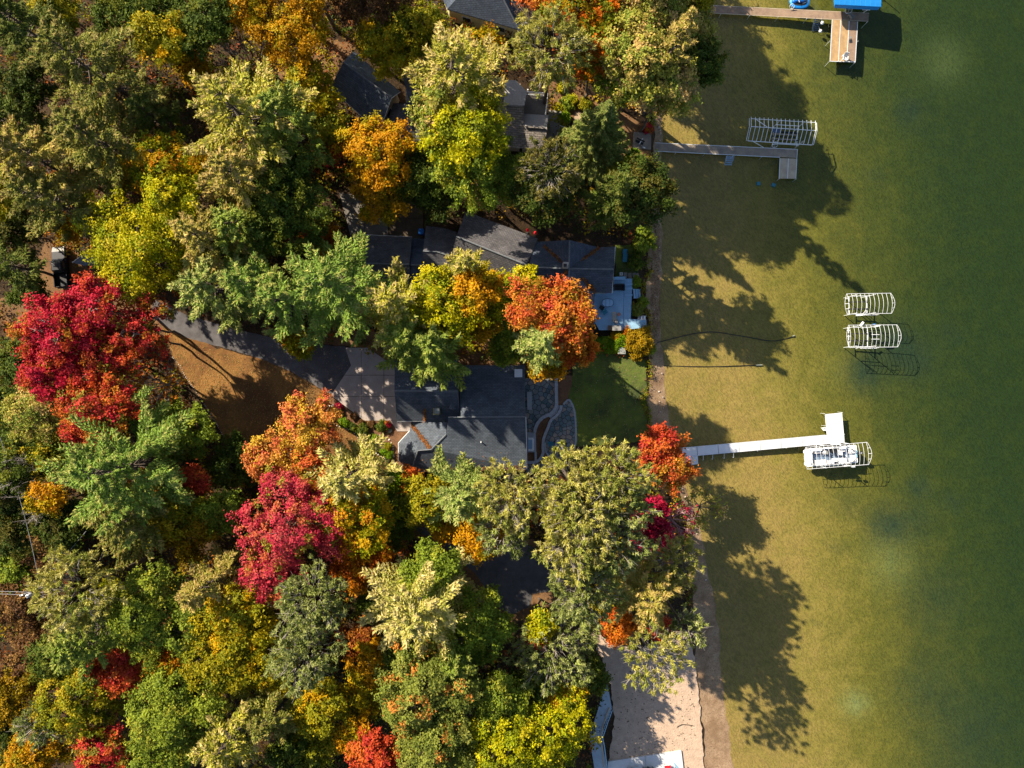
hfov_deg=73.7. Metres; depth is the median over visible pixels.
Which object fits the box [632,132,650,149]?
shore platform
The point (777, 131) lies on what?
boat lift
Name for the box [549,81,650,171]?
dirt slope
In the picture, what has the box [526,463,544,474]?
side path
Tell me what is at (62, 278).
pickup truck
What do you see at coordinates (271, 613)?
broadleaf tree
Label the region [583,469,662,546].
red pine
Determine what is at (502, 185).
broadleaf tree
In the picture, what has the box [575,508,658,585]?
red pine
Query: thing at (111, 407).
broadleaf tree
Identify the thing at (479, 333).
broadleaf tree
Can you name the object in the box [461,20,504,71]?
broadleaf tree
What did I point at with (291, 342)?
broadleaf tree
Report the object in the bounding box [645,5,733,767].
beach
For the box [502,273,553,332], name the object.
broadleaf tree
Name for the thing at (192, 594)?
white pine
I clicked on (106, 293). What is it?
broadleaf tree
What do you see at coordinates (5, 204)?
broadleaf tree
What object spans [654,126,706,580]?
shore stones
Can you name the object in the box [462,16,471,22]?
window
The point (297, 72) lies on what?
broadleaf tree
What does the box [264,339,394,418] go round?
apron leaves
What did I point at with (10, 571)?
broadleaf tree
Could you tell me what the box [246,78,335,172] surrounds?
white pine
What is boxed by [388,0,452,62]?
broadleaf tree
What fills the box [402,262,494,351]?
broadleaf tree
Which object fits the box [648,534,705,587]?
red pine
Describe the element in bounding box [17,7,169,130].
white pine
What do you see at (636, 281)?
shrub
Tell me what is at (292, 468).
bare tree
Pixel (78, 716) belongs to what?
broadleaf tree
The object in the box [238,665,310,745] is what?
white pine
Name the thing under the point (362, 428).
shrub
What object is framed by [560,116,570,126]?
shrub
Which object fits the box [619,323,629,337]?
shrub
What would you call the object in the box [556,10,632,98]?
broadleaf tree
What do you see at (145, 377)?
bare tree
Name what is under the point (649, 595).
white pine
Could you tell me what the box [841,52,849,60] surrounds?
dock chair
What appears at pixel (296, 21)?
broadleaf tree
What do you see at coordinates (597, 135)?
spruce tree
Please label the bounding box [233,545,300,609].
broadleaf tree
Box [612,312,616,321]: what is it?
lounge chair
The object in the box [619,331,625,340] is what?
shrub
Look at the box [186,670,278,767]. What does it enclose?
white pine
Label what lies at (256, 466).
broadleaf tree
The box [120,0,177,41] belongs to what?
broadleaf tree
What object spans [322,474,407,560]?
broadleaf tree
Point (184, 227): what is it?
white pine
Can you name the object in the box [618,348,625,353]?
square table
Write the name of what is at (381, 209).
broadleaf tree
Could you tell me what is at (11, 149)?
white pine
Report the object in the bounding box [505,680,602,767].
broadleaf tree
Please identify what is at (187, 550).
broadleaf tree
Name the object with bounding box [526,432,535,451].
stone landing
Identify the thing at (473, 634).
broadleaf tree
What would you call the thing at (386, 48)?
broadleaf tree
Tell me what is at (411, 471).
broadleaf tree
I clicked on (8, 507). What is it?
broadleaf tree
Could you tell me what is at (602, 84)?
broadleaf tree
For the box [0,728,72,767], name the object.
broadleaf tree
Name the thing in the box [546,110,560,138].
grey deck
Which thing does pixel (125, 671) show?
broadleaf tree
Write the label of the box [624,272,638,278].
stepping slabs
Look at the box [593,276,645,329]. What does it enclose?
lake deck
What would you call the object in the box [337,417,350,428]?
shrub
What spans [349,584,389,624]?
broadleaf tree
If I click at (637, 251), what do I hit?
shrub
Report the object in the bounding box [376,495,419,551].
broadleaf tree
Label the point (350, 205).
garage drive
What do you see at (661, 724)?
sand area
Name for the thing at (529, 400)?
stone bench
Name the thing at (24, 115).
white pine
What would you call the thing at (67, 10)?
broadleaf tree
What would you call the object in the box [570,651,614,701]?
broadleaf tree
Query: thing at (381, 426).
shrub
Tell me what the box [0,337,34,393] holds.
broadleaf tree
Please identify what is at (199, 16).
broadleaf tree
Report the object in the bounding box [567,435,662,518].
broadleaf tree
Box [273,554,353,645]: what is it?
red pine
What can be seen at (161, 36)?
broadleaf tree
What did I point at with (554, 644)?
bare tree
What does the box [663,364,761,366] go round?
intake hose
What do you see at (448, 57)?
white pine
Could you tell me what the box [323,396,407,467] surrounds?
mulch bed
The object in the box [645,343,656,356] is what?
shrub
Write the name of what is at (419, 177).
broadleaf tree
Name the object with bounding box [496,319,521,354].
broadleaf tree
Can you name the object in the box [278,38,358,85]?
gravel yard
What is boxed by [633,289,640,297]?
stairs
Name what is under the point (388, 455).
shrub
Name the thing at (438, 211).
broadleaf tree
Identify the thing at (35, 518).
bare tree
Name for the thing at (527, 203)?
broadleaf tree
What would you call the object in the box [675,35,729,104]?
broadleaf tree
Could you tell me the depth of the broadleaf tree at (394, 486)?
89.29 m
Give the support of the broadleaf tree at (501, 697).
on the ground at (558, 230)
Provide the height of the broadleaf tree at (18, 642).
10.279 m
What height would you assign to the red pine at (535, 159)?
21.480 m
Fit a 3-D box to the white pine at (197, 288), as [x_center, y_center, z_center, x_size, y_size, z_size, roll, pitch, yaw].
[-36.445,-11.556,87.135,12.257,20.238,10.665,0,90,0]
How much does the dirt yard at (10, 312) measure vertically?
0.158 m
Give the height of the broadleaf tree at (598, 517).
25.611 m
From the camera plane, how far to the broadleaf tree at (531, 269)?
86.91 m
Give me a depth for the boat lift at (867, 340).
95.21 m
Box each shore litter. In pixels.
[614,646,693,756]
[650,209,659,345]
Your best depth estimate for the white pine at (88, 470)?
80.72 m
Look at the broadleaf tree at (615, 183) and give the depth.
80.85 m
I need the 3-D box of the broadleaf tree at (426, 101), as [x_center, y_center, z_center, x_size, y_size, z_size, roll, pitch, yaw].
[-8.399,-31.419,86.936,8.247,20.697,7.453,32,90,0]
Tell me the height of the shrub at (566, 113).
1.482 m
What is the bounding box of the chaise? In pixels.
[622,249,627,261]
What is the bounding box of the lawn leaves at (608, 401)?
[574,360,643,442]
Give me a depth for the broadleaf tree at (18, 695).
87.33 m
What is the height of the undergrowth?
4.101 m
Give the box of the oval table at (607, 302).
[602,298,613,306]
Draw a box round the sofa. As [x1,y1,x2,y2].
[614,284,624,290]
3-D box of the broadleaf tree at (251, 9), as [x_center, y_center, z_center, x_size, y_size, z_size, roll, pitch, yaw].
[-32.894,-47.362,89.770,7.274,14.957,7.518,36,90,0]
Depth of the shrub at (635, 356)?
95.96 m
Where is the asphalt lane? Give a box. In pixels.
[416,527,565,613]
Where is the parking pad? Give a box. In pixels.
[389,200,422,237]
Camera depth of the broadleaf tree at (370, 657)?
86.51 m
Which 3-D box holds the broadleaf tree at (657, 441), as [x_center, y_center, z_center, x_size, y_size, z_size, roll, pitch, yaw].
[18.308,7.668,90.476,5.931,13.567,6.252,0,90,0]
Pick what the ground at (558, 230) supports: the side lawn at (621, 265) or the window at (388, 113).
the side lawn at (621, 265)
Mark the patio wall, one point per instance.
(550, 414)
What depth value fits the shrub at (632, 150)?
95.83 m
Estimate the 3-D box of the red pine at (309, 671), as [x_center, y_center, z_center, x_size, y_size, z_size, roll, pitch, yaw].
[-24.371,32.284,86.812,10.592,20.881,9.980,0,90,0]
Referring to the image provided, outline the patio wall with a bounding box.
[527,378,562,463]
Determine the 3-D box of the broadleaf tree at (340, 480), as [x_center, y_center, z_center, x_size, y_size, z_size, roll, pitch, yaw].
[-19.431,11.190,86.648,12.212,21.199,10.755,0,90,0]
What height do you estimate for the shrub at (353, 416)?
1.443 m
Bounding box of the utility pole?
[19,571,78,597]
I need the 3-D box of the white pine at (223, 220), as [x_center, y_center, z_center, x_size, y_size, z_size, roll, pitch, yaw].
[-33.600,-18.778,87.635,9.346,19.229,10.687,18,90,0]
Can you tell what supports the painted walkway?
on the ground at (558, 230)
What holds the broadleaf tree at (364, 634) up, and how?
on the ground at (558, 230)
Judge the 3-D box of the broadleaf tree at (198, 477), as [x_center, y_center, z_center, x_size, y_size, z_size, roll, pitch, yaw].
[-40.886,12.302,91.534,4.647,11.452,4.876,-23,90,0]
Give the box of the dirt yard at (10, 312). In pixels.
[0,241,179,343]
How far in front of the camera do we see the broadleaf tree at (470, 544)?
85.08 m
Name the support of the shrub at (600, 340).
on the ground at (558, 230)
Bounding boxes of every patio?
[525,378,554,431]
[544,399,576,458]
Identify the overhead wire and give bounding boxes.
[0,438,38,579]
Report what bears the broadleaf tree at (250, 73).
on the ground at (558, 230)
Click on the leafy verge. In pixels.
(473, 359)
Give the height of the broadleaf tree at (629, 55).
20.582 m
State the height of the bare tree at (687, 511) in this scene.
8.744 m
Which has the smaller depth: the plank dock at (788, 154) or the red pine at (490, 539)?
the red pine at (490, 539)
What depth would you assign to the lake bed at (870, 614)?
99.05 m
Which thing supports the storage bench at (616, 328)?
on the lake deck at (621, 299)
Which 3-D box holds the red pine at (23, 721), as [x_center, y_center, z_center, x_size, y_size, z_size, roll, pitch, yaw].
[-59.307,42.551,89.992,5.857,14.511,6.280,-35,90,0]
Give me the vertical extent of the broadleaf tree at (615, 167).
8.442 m
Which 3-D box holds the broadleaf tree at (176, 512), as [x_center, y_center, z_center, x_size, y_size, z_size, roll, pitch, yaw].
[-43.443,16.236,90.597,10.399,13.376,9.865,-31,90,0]
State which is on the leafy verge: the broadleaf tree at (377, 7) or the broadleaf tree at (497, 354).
the broadleaf tree at (497, 354)
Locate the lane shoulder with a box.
[413,524,581,623]
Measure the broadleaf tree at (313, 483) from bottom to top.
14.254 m
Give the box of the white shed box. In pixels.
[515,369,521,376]
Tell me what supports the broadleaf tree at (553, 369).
on the ground at (558, 230)
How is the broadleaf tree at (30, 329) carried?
on the ground at (558, 230)
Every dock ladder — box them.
[724,155,734,165]
[812,18,822,30]
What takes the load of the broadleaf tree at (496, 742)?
on the ground at (558, 230)
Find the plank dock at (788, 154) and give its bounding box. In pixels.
[655,143,797,181]
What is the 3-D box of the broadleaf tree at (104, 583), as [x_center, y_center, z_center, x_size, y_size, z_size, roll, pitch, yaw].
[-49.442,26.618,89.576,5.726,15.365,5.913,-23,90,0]
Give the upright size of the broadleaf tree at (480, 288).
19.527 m
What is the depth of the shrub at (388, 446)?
96.66 m
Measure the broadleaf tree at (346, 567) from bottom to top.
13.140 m
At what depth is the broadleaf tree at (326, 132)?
87.53 m
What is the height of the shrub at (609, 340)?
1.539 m
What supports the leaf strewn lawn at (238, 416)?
on the ground at (558, 230)
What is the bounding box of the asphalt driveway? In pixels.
[153,300,350,395]
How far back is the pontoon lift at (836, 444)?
95.08 m
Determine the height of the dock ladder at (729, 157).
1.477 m
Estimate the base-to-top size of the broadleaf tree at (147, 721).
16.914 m
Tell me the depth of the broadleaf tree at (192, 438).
87.86 m
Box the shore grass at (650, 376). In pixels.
[637,5,697,606]
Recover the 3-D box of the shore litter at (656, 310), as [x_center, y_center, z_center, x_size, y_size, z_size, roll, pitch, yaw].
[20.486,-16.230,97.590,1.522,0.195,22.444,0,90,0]
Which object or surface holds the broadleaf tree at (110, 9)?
on the ground at (558, 230)
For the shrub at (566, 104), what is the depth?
96.49 m
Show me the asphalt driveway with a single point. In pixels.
(244, 342)
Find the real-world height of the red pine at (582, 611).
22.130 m
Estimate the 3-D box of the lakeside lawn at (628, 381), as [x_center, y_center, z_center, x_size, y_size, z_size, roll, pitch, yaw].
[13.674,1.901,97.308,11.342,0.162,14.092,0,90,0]
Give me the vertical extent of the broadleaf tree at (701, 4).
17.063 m
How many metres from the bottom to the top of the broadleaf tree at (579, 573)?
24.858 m
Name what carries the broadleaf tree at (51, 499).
on the ground at (558, 230)
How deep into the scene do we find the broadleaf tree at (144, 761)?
85.36 m
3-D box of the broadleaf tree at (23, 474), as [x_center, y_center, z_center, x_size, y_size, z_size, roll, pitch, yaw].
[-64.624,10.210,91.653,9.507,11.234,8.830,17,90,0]
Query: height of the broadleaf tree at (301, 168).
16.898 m
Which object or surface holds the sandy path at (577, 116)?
on the dirt slope
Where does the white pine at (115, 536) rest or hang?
on the ground at (558, 230)
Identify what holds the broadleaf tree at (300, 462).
on the ground at (558, 230)
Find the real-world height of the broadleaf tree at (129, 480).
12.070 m
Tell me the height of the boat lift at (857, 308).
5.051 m
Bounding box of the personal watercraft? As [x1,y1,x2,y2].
[790,0,809,8]
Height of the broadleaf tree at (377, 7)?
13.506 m
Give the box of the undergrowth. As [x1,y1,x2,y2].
[0,0,677,767]
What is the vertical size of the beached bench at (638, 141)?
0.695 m
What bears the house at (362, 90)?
on the ground at (558, 230)
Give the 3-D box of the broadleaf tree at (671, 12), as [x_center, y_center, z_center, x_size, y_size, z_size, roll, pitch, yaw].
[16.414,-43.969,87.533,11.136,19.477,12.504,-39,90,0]
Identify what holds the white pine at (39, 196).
on the ground at (558, 230)
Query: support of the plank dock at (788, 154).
on the lake bed at (870, 614)
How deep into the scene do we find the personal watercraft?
97.56 m
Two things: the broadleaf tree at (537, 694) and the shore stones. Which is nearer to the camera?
the broadleaf tree at (537, 694)
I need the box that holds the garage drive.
[339,193,387,241]
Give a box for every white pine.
[0,0,86,76]
[0,90,53,161]
[0,113,104,208]
[0,166,107,242]
[0,237,52,297]
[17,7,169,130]
[34,385,195,549]
[40,592,141,693]
[44,82,165,199]
[82,465,195,574]
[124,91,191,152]
[162,200,255,287]
[167,252,258,333]
[173,541,255,613]
[179,54,319,196]
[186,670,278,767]
[195,141,301,224]
[209,195,284,268]
[217,251,292,327]
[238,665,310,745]
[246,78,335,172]
[249,271,329,341]
[277,230,401,351]
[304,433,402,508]
[321,0,336,30]
[355,256,432,351]
[356,544,484,660]
[374,305,453,380]
[388,309,471,391]
[402,21,509,145]
[422,444,496,525]
[430,608,484,685]
[435,727,478,767]
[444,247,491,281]
[511,320,563,375]
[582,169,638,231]
[594,550,692,634]
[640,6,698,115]
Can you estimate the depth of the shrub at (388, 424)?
96.62 m
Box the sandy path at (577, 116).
[572,112,584,124]
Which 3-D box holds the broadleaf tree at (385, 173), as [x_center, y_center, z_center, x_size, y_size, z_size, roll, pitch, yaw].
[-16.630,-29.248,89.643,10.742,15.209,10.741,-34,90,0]
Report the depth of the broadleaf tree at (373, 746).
84.88 m
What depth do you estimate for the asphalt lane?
97.22 m
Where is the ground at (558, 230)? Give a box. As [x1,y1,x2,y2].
[0,0,704,767]
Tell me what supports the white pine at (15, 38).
on the ground at (558, 230)
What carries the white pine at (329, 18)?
on the ground at (558, 230)
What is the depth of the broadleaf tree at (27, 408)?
85.40 m
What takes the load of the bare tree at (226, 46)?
on the ground at (558, 230)
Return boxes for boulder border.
[336,425,394,463]
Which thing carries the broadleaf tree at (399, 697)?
on the ground at (558, 230)
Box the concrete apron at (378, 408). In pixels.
[332,348,410,430]
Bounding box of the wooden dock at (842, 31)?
[693,5,868,67]
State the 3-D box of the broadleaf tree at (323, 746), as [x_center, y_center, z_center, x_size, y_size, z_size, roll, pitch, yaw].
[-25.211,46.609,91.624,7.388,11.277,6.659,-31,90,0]
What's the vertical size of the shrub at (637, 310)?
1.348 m
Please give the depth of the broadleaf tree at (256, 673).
84.14 m
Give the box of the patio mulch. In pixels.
[527,375,571,463]
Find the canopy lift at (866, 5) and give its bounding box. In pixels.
[834,0,880,13]
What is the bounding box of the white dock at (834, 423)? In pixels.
[682,412,844,464]
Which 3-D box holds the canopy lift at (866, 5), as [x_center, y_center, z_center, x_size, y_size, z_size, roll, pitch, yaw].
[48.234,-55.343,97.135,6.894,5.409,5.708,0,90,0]
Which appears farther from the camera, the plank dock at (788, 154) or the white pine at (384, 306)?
the plank dock at (788, 154)
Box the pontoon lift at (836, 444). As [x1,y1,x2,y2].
[804,442,871,468]
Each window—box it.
[386,107,390,118]
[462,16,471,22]
[496,26,504,32]
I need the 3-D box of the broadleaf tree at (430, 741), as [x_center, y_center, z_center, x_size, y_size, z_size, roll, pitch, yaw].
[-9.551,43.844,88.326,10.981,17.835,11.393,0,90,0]
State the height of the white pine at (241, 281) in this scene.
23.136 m
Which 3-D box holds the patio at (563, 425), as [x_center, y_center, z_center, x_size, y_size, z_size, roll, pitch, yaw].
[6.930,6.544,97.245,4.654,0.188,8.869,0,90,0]
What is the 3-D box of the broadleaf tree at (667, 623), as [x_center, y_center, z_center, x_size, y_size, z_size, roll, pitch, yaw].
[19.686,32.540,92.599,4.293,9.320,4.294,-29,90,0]
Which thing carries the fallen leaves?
on the leaf strewn lawn at (238, 416)
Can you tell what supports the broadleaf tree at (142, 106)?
on the ground at (558, 230)
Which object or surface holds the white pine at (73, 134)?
on the ground at (558, 230)
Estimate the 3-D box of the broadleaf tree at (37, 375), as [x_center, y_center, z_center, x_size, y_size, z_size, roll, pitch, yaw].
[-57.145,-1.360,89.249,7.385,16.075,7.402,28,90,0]
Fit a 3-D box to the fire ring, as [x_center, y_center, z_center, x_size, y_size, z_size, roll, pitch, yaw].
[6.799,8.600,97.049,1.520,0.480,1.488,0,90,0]
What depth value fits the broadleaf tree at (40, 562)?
90.46 m
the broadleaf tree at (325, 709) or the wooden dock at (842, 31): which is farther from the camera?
the wooden dock at (842, 31)
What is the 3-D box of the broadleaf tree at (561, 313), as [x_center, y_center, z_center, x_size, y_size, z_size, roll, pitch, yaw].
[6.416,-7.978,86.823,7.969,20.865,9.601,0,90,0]
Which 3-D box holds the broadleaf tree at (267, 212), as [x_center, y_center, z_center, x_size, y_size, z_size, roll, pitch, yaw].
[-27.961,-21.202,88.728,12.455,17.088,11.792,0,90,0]
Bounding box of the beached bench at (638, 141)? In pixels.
[635,138,644,144]
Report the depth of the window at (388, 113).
95.28 m
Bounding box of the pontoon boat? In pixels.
[803,445,862,466]
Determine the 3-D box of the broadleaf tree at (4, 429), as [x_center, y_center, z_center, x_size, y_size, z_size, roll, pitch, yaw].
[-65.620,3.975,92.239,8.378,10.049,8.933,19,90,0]
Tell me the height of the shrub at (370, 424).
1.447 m
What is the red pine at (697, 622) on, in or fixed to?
on the ground at (558, 230)
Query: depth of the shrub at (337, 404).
96.67 m
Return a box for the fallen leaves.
[166,333,381,472]
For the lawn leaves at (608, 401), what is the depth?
97.19 m
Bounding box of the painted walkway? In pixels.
[590,687,612,767]
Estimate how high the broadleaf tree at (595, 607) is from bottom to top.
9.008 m
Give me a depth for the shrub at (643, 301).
96.42 m
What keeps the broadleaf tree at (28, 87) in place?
on the ground at (558, 230)
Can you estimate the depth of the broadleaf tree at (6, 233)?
90.07 m
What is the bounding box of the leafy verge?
[262,328,519,364]
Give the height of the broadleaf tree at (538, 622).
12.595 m
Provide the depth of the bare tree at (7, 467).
87.33 m
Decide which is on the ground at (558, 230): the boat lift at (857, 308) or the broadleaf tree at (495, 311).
the broadleaf tree at (495, 311)
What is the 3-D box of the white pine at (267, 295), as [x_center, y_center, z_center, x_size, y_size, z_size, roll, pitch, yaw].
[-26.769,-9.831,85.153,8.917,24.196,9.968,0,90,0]
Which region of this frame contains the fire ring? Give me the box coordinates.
[554,439,561,449]
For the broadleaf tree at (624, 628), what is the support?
on the ground at (558, 230)
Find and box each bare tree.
[0,453,67,491]
[0,490,87,525]
[95,303,181,383]
[123,360,188,410]
[212,30,273,76]
[265,446,294,491]
[538,610,567,658]
[666,501,699,539]
[677,481,732,535]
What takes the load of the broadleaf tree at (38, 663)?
on the ground at (558, 230)
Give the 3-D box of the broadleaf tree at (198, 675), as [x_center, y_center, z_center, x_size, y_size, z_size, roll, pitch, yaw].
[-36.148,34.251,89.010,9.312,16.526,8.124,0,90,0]
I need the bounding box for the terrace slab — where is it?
[608,750,682,767]
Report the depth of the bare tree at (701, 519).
93.27 m
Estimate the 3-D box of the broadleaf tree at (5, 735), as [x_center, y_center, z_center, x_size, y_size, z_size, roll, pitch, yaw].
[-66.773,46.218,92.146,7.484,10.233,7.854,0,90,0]
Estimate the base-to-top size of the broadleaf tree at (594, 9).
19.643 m
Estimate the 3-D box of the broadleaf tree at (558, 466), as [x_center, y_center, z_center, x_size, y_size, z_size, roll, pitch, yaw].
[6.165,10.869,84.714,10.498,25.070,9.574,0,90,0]
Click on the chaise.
(624, 253)
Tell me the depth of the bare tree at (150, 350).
85.97 m
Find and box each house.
[332,52,547,152]
[362,212,615,307]
[394,359,526,472]
[443,0,533,37]
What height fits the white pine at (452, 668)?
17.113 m
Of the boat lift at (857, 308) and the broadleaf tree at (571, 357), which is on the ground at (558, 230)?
the broadleaf tree at (571, 357)
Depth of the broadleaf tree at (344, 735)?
86.26 m
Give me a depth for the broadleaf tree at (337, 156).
90.05 m
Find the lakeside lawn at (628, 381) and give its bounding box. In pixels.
[568,351,647,446]
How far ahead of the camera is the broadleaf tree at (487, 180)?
81.40 m
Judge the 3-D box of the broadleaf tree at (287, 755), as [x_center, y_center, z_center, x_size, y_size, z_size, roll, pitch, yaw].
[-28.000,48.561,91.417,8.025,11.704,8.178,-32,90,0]
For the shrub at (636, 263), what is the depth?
96.02 m
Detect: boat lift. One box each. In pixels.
[746,117,816,148]
[843,321,900,348]
[844,293,894,315]
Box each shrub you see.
[335,402,344,409]
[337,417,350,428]
[349,422,357,432]
[350,411,356,420]
[355,422,367,437]
[366,420,375,428]
[374,419,388,433]
[377,447,385,455]
[383,442,391,450]
[384,420,391,427]
[384,450,393,458]
[555,102,564,113]
[557,80,568,93]
[558,94,576,109]
[558,110,570,120]
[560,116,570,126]
[564,93,578,104]
[576,96,592,110]
[597,336,605,344]
[600,344,610,353]
[604,336,614,345]
[609,331,621,340]
[609,343,619,353]
[614,338,623,347]
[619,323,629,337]
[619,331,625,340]
[623,147,643,166]
[624,323,655,352]
[627,254,644,270]
[628,342,648,361]
[630,225,657,252]
[630,274,641,289]
[631,302,644,317]
[632,246,645,256]
[636,295,649,307]
[643,122,654,134]
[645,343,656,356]
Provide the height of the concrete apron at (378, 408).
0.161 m
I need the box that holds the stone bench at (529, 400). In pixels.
[527,392,531,409]
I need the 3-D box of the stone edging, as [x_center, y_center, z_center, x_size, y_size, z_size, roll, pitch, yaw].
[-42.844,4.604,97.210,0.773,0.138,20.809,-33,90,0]
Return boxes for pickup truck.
[49,247,72,288]
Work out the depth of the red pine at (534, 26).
77.96 m
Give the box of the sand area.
[563,597,703,767]
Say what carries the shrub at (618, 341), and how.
on the ground at (558, 230)
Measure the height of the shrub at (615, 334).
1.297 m
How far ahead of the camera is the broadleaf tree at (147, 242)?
82.79 m
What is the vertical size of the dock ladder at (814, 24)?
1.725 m
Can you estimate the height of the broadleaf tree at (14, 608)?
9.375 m
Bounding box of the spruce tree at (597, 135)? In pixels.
[554,99,630,185]
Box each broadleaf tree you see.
[0,52,69,121]
[0,163,19,223]
[0,205,49,250]
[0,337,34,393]
[0,379,71,447]
[0,386,39,447]
[0,431,47,497]
[0,485,33,529]
[0,503,49,562]
[0,547,34,596]
[0,568,62,640]
[0,627,56,696]
[0,667,35,729]
[0,719,33,763]
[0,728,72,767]
[2,267,50,310]
[5,290,110,375]
[10,342,77,403]
[14,431,79,481]
[17,525,72,572]
[21,478,85,517]
[21,632,90,692]
[24,0,96,41]
[27,651,129,745]
[28,495,95,555]
[46,371,154,452]
[54,211,92,245]
[54,266,155,344]
[61,332,151,404]
[66,185,204,306]
[70,721,133,767]
[83,639,156,700]
[86,0,159,41]
[89,572,158,630]
[99,285,179,367]
[100,148,153,195]
[102,558,208,673]
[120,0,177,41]
[121,662,233,767]
[121,728,192,767]
[122,129,207,194]
[124,8,190,70]
[127,467,164,490]
[139,171,201,236]
[139,638,207,691]
[141,481,209,546]
[150,393,220,463]
[155,512,221,568]
[162,0,242,64]
[171,49,214,87]
[177,458,218,497]
[177,631,251,696]
[184,582,279,677]
[191,486,250,536]
[202,428,260,490]
[213,58,262,105]
[223,464,353,580]
[225,0,279,47]
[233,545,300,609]
[237,633,300,698]
[238,166,334,257]
[240,425,293,483]
[244,133,325,211]
[248,0,333,73]
[251,606,279,631]
[254,730,321,767]
[273,388,347,457]
[274,56,345,127]
[276,330,317,362]
[284,477,332,522]
[285,441,336,495]
[287,666,357,740]
[290,714,341,767]
[297,221,343,259]
[307,98,353,151]
[311,140,346,168]
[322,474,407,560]
[325,109,418,193]
[327,0,371,29]
[327,523,397,596]
[331,623,377,664]
[331,669,383,721]
[331,715,371,755]
[341,633,386,691]
[344,722,406,767]
[348,7,428,82]
[348,157,411,226]
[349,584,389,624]
[365,0,417,28]
[367,467,405,501]
[371,635,484,752]
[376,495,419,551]
[381,635,432,672]
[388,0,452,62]
[391,462,424,496]
[392,472,456,533]
[392,694,477,767]
[393,143,446,207]
[397,536,465,603]
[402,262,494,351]
[403,77,477,142]
[410,180,458,226]
[416,82,513,180]
[426,120,528,215]
[427,519,466,546]
[432,583,522,668]
[446,506,514,569]
[447,261,504,318]
[455,307,504,346]
[457,710,542,767]
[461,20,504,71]
[468,663,534,732]
[484,267,518,323]
[487,331,525,370]
[495,152,541,210]
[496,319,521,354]
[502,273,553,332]
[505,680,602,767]
[506,155,586,228]
[508,659,551,702]
[510,264,544,287]
[511,0,547,47]
[521,598,559,645]
[523,632,550,651]
[526,348,567,382]
[535,273,599,356]
[537,0,621,68]
[547,671,589,716]
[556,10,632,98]
[559,325,600,368]
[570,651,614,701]
[585,593,615,633]
[591,63,639,112]
[598,6,682,112]
[598,605,639,649]
[602,0,702,51]
[602,149,682,230]
[605,157,634,174]
[625,514,675,557]
[629,53,702,131]
[634,432,702,498]
[634,494,671,534]
[636,421,680,469]
[645,615,683,646]
[658,0,720,52]
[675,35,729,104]
[691,0,717,11]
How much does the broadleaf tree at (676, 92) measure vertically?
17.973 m
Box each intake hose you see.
[657,331,794,342]
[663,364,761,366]
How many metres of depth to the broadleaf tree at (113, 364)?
83.67 m
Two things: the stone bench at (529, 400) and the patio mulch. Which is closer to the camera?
the stone bench at (529, 400)
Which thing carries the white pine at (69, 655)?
on the ground at (558, 230)
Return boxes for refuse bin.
[418,228,423,234]
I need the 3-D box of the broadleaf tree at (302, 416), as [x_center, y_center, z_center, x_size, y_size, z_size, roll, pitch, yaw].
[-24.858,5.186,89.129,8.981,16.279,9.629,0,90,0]
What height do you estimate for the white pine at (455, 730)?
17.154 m
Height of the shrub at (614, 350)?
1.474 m
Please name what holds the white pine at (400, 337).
on the leafy verge
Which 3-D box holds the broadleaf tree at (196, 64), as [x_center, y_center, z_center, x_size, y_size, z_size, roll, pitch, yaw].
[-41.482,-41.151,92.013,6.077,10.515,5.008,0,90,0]
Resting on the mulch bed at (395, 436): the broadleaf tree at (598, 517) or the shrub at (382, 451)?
the shrub at (382, 451)
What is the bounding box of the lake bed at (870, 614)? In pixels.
[658,0,1023,767]
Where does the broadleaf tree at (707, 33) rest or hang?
on the ground at (558, 230)
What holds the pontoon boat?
on the pontoon lift at (836, 444)
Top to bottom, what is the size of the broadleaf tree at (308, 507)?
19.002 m
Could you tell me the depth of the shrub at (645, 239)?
95.17 m
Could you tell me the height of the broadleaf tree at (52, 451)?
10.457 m
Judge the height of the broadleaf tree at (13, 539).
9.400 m
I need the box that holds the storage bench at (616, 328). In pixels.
[612,326,620,330]
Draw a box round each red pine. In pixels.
[7,697,75,751]
[24,543,154,642]
[262,614,349,699]
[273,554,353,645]
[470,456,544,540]
[473,503,530,560]
[501,596,600,697]
[506,0,603,103]
[514,135,584,203]
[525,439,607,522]
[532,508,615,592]
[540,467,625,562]
[547,550,628,633]
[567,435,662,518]
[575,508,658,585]
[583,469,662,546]
[619,612,696,696]
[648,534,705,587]
[656,600,713,649]
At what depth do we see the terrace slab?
96.98 m
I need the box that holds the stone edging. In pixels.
[172,357,222,434]
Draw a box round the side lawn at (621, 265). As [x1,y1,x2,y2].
[615,245,637,276]
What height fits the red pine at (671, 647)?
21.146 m
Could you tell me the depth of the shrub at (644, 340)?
95.42 m
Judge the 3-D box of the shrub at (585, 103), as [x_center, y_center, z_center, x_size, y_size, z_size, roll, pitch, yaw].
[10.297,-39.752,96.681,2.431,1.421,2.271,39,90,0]
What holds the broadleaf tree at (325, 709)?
on the ground at (558, 230)
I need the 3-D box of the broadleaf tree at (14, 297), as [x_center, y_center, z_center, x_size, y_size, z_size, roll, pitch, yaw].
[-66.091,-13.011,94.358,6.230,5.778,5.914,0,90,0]
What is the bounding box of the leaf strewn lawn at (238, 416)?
[162,328,389,474]
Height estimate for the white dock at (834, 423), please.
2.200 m
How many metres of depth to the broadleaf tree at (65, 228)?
89.04 m
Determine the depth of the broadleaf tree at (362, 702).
87.88 m
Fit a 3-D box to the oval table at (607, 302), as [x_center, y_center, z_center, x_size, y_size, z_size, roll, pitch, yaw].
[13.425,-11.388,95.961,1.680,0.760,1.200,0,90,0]
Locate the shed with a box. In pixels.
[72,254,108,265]

